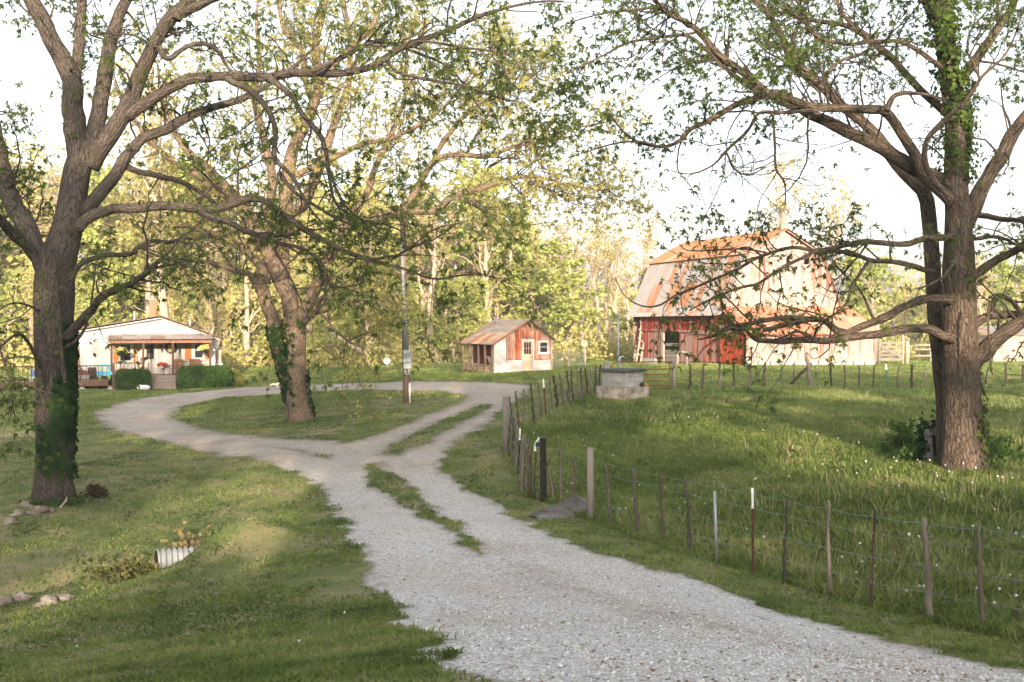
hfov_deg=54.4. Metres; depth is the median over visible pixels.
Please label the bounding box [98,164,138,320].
woodland tree
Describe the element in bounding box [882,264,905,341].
woodland tree
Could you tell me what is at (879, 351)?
board gate
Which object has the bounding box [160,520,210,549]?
ditch weeds
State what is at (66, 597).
ditch rock
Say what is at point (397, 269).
woodland tree
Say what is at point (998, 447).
weedy bush
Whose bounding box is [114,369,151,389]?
hedge
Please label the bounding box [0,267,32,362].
woodland tree
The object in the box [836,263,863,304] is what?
woodland tree
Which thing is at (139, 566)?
ditch weeds
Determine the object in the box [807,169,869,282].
woodland tree
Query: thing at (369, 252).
woodland tree
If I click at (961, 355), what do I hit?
shade tree
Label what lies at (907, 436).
weedy bush
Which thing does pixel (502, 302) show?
woodland tree
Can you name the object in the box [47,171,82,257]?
woodland tree
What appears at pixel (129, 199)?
woodland tree
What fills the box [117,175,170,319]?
woodland tree
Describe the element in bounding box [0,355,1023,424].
grass
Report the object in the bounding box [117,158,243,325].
woodland tree
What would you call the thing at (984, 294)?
woodland tree
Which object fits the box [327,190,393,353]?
woodland tree
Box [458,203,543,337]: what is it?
woodland tree
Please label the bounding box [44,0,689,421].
shade tree
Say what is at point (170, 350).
wreath
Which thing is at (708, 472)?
pasture grass
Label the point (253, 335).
woodland tree
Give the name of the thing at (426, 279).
woodland tree
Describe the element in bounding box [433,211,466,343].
woodland tree
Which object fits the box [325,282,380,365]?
woodland tree
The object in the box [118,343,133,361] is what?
window
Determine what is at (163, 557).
culvert pipe
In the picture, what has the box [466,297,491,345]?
woodland tree
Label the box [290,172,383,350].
woodland tree
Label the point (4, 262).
woodland tree
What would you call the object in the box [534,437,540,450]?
electric fence fitting
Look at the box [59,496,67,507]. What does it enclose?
fallen stick
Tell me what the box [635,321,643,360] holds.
ladder
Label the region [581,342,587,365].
wind spinner
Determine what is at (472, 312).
woodland tree
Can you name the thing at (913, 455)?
weedy bush
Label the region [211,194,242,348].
woodland tree
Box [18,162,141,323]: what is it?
woodland tree
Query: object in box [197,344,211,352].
hanging basket
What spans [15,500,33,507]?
boulder
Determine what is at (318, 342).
woodland tree
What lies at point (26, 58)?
sky
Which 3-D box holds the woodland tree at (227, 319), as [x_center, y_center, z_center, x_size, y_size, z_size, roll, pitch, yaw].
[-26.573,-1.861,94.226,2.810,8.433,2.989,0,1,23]
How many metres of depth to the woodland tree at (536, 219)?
115.75 m
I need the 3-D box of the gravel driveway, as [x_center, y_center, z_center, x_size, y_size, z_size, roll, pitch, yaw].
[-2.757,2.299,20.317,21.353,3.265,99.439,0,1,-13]
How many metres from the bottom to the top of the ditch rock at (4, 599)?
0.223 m
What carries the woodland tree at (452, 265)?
on the lawn at (250, 535)
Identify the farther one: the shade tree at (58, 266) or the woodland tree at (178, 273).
the woodland tree at (178, 273)
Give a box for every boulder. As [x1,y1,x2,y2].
[1,517,19,524]
[4,509,25,516]
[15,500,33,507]
[24,505,49,515]
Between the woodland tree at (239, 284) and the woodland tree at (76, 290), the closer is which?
the woodland tree at (76, 290)
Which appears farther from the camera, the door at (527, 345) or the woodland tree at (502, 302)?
the woodland tree at (502, 302)
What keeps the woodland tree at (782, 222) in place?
on the lawn at (250, 535)
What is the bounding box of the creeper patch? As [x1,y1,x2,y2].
[17,493,90,506]
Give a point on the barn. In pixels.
(859, 352)
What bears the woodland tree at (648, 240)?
on the lawn at (250, 535)
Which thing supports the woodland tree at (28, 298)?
on the lawn at (250, 535)
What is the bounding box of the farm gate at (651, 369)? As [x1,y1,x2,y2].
[610,361,669,389]
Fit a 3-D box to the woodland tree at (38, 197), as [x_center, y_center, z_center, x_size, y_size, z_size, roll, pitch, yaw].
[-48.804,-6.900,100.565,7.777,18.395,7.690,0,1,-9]
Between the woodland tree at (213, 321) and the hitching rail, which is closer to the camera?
the hitching rail
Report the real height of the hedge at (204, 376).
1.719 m
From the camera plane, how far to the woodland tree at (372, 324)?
89.22 m
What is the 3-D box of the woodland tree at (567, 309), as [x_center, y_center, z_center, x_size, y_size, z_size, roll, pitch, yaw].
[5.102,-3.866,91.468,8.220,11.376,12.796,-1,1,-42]
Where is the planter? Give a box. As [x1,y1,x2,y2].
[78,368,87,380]
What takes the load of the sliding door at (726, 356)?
in the barn
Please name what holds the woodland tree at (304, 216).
on the lawn at (250, 535)
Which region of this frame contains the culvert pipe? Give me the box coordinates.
[154,546,196,569]
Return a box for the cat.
[269,382,278,388]
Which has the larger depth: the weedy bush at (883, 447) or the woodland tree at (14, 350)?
the woodland tree at (14, 350)
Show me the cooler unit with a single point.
(218, 357)
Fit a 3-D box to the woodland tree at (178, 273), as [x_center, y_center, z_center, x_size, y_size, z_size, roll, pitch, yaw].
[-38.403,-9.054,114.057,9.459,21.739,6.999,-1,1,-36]
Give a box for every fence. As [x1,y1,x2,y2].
[502,364,1023,623]
[552,349,585,367]
[671,353,1023,389]
[914,343,931,360]
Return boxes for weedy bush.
[869,438,892,453]
[884,418,918,447]
[897,441,936,462]
[986,435,1023,461]
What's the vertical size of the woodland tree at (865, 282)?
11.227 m
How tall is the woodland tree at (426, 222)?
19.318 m
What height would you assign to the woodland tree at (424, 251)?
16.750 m
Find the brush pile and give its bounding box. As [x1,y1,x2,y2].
[78,483,109,497]
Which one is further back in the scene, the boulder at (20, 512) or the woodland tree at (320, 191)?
the woodland tree at (320, 191)
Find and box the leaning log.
[330,332,360,351]
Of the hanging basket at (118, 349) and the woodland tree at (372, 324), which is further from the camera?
the woodland tree at (372, 324)
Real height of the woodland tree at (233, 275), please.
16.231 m
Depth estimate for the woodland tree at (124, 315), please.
119.91 m
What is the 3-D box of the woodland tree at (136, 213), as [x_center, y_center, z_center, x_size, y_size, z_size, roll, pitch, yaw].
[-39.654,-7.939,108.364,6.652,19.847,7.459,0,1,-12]
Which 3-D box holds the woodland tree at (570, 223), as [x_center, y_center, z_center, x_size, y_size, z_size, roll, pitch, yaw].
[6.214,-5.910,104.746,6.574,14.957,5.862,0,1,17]
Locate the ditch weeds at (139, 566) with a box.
[74,550,164,582]
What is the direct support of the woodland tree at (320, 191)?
on the lawn at (250, 535)
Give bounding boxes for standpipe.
[617,310,619,367]
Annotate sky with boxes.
[0,0,1023,306]
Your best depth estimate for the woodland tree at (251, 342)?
98.09 m
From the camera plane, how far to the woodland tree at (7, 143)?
110.66 m
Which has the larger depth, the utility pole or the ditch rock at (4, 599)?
the utility pole
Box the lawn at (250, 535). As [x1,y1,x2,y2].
[0,339,1023,681]
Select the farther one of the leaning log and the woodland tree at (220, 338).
the woodland tree at (220, 338)
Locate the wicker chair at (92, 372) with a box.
[88,367,96,378]
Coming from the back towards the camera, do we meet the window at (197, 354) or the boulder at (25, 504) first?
the window at (197, 354)
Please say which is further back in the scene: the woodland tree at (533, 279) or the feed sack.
the woodland tree at (533, 279)
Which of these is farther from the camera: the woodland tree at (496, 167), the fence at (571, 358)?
the woodland tree at (496, 167)
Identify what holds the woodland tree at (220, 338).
on the lawn at (250, 535)
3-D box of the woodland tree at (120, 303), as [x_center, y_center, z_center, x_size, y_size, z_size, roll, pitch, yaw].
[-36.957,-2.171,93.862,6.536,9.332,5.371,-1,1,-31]
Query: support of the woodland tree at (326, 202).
on the lawn at (250, 535)
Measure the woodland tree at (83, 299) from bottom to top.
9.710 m
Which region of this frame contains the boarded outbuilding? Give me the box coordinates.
[978,326,1023,361]
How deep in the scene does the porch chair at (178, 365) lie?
68.83 m
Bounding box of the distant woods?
[0,269,1023,348]
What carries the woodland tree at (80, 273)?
on the lawn at (250, 535)
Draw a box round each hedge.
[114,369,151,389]
[176,365,232,388]
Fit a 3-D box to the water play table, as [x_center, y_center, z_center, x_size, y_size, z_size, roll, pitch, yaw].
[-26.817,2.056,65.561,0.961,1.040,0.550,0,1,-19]
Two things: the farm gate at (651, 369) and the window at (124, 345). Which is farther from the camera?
the window at (124, 345)
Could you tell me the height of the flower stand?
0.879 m
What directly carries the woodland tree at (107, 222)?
on the lawn at (250, 535)
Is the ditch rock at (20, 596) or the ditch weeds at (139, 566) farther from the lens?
the ditch weeds at (139, 566)
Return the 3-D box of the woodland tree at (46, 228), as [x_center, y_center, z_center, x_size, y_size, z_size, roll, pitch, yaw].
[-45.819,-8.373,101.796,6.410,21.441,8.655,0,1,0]
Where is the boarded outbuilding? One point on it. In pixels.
(1010, 344)
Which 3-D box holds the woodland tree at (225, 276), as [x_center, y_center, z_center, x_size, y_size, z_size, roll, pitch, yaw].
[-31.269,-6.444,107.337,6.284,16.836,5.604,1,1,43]
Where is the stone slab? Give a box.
[527,496,586,518]
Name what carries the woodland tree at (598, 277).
on the lawn at (250, 535)
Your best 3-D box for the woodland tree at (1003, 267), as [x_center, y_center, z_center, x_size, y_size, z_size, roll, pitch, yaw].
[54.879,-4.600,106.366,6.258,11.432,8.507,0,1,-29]
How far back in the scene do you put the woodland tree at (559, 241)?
110.61 m
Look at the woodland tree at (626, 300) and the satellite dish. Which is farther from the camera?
the woodland tree at (626, 300)
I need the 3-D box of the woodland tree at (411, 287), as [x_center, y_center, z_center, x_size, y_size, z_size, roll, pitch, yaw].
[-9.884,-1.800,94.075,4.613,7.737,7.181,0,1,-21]
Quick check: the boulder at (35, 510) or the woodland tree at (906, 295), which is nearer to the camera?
the boulder at (35, 510)
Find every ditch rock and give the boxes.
[0,595,13,606]
[10,590,33,602]
[30,594,57,607]
[55,593,74,602]
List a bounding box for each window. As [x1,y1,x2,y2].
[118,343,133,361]
[193,343,204,359]
[537,341,549,353]
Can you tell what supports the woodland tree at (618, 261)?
on the lawn at (250, 535)
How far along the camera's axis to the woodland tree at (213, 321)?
93.03 m
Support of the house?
on the lawn at (250, 535)
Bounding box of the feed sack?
[137,385,149,389]
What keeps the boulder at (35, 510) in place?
on the lawn at (250, 535)
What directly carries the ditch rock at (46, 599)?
on the lawn at (250, 535)
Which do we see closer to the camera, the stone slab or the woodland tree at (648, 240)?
the stone slab
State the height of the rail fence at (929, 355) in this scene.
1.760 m
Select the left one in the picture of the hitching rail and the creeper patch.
the creeper patch
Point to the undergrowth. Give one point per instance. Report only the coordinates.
(625, 350)
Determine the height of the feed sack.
0.415 m
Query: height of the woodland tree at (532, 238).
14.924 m
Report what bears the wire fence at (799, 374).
on the lawn at (250, 535)
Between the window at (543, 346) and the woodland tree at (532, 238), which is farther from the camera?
the woodland tree at (532, 238)
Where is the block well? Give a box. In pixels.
[596,368,648,401]
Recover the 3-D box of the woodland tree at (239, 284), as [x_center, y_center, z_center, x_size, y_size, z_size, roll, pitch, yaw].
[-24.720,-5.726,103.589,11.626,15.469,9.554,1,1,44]
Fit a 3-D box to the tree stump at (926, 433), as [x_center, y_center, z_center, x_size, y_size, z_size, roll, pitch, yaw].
[10.658,2.547,25.172,1.010,1.650,0.764,0,1,0]
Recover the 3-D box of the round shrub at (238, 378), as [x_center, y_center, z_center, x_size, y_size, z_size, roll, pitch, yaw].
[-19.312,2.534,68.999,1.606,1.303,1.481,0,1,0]
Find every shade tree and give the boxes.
[0,0,646,504]
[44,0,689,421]
[517,0,1023,472]
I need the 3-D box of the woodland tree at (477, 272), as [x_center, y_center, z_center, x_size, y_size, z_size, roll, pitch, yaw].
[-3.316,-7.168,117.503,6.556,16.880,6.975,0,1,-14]
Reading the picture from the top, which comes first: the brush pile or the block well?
the block well
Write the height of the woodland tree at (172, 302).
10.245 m
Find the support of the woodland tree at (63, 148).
on the lawn at (250, 535)
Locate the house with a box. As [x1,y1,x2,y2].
[0,296,218,389]
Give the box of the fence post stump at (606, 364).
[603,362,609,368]
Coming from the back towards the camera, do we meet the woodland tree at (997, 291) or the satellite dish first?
the woodland tree at (997, 291)
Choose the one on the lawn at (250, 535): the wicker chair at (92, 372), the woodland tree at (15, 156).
the woodland tree at (15, 156)
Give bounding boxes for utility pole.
[400,204,411,402]
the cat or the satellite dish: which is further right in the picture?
the satellite dish
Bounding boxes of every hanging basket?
[113,344,127,355]
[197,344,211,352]
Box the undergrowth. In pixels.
[0,318,978,371]
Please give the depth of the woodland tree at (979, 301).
108.06 m
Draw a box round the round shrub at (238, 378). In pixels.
[231,368,244,385]
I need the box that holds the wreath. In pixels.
[165,343,177,353]
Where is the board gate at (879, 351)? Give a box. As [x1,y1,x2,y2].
[875,335,909,363]
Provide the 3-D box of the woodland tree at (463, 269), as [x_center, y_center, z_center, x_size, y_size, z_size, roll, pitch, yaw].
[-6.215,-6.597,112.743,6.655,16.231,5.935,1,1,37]
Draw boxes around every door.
[145,343,155,373]
[523,341,531,370]
[720,334,742,364]
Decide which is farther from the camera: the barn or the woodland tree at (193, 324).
the woodland tree at (193, 324)
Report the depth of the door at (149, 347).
68.86 m
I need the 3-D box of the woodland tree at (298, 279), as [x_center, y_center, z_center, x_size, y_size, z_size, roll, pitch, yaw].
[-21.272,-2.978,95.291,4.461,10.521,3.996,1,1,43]
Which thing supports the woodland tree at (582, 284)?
on the lawn at (250, 535)
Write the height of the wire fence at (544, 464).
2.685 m
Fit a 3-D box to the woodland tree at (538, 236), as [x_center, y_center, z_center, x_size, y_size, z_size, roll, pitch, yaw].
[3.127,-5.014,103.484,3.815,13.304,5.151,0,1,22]
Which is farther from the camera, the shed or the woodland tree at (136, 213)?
the woodland tree at (136, 213)
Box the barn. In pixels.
[624,228,876,364]
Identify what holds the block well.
on the lawn at (250, 535)
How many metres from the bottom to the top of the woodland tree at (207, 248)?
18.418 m
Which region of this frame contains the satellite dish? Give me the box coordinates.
[383,357,389,372]
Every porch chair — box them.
[169,359,182,373]
[189,358,200,365]
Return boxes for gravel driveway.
[94,381,1023,681]
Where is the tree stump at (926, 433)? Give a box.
[913,409,936,460]
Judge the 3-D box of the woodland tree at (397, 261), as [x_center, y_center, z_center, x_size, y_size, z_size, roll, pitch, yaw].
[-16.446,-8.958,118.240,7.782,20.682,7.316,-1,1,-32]
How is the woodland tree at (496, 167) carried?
on the lawn at (250, 535)
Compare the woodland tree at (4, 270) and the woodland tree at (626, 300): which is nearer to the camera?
the woodland tree at (4, 270)
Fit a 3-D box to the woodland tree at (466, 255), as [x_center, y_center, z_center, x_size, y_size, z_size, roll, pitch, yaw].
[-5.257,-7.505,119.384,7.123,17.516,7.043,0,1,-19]
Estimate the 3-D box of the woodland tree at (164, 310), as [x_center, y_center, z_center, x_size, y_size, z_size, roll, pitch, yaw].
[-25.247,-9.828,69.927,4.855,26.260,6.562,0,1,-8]
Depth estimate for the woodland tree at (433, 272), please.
90.38 m
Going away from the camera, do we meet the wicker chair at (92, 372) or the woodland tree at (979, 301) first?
the wicker chair at (92, 372)
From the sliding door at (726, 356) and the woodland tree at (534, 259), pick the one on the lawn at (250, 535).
the woodland tree at (534, 259)
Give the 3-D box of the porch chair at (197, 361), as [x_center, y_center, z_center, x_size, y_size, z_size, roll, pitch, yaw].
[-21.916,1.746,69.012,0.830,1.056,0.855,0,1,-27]
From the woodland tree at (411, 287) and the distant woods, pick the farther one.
the distant woods
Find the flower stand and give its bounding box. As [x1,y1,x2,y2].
[156,362,167,373]
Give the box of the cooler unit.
[216,350,222,364]
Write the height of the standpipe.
3.928 m
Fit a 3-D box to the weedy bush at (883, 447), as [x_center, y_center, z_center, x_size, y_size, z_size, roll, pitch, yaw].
[10.045,2.913,27.058,0.668,0.554,0.727,0,1,0]
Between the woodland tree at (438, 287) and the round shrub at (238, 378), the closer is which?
the round shrub at (238, 378)
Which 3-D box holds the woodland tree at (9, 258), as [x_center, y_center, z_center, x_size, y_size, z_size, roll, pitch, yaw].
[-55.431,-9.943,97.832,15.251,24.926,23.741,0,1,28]
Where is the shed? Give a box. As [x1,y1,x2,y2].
[459,315,555,372]
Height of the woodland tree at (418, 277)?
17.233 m
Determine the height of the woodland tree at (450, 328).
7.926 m
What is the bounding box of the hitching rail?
[675,351,688,363]
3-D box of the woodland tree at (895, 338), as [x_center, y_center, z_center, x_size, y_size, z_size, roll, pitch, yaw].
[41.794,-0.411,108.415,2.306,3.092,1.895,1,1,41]
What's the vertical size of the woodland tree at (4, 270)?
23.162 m
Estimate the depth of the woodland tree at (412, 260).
99.89 m
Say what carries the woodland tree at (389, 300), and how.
on the lawn at (250, 535)
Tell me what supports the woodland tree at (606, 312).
on the lawn at (250, 535)
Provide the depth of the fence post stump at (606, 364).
45.30 m
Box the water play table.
[97,364,111,379]
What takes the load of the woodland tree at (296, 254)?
on the lawn at (250, 535)
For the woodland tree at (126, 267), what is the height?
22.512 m
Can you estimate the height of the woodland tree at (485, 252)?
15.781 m
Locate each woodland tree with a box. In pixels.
[0,141,30,290]
[0,145,55,354]
[0,156,26,306]
[0,165,32,351]
[0,180,53,343]
[0,214,28,311]
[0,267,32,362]
[3,131,57,351]
[14,251,34,360]
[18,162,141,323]
[25,142,66,205]
[27,152,86,239]
[32,258,93,327]
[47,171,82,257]
[74,263,124,337]
[74,278,81,311]
[83,270,145,332]
[89,148,221,335]
[90,173,138,322]
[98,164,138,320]
[105,166,143,330]
[108,171,139,323]
[114,9,191,320]
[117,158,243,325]
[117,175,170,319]
[120,184,156,288]
[140,257,194,332]
[142,195,214,323]
[156,263,202,324]
[176,159,219,330]
[177,191,239,332]
[181,194,237,349]
[182,263,232,339]
[197,216,238,350]
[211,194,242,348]
[214,188,282,366]
[216,280,243,349]
[225,210,267,349]
[227,284,280,363]
[230,188,263,346]
[231,215,307,336]
[256,175,314,340]
[276,256,309,321]
[290,163,344,343]
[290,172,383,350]
[296,185,348,349]
[302,296,340,362]
[308,178,410,331]
[316,196,400,343]
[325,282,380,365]
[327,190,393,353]
[328,277,386,352]
[335,153,408,364]
[375,217,456,347]
[376,181,400,347]
[380,280,425,353]
[381,198,443,346]
[389,192,453,354]
[394,216,449,307]
[395,201,447,325]
[405,185,446,276]
[410,180,471,361]
[411,269,461,350]
[424,276,479,361]
[429,158,511,306]
[431,210,474,349]
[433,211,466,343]
[437,175,579,319]
[440,214,474,347]
[446,276,502,353]
[453,208,492,306]
[455,197,529,324]
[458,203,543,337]
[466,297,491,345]
[469,226,495,300]
[502,254,583,337]
[510,222,548,313]
[518,238,632,356]
[522,229,555,321]
[523,220,553,307]
[528,205,574,323]
[540,220,579,347]
[544,214,602,351]
[562,226,603,343]
[571,214,613,340]
[580,221,617,342]
[585,213,630,346]
[589,220,639,350]
[611,248,641,339]
[623,196,669,299]
[745,151,824,241]
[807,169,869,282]
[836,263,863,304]
[838,247,926,341]
[851,266,878,306]
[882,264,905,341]
[888,323,905,344]
[894,268,925,340]
[975,250,997,334]
[975,253,996,314]
[982,265,1023,325]
[991,246,1023,324]
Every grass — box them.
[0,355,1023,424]
[499,385,1023,642]
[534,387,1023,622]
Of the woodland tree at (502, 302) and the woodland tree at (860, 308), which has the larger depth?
the woodland tree at (860, 308)
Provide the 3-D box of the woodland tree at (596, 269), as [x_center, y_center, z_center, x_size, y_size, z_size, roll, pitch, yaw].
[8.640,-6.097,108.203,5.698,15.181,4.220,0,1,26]
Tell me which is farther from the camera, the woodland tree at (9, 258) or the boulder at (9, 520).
the woodland tree at (9, 258)

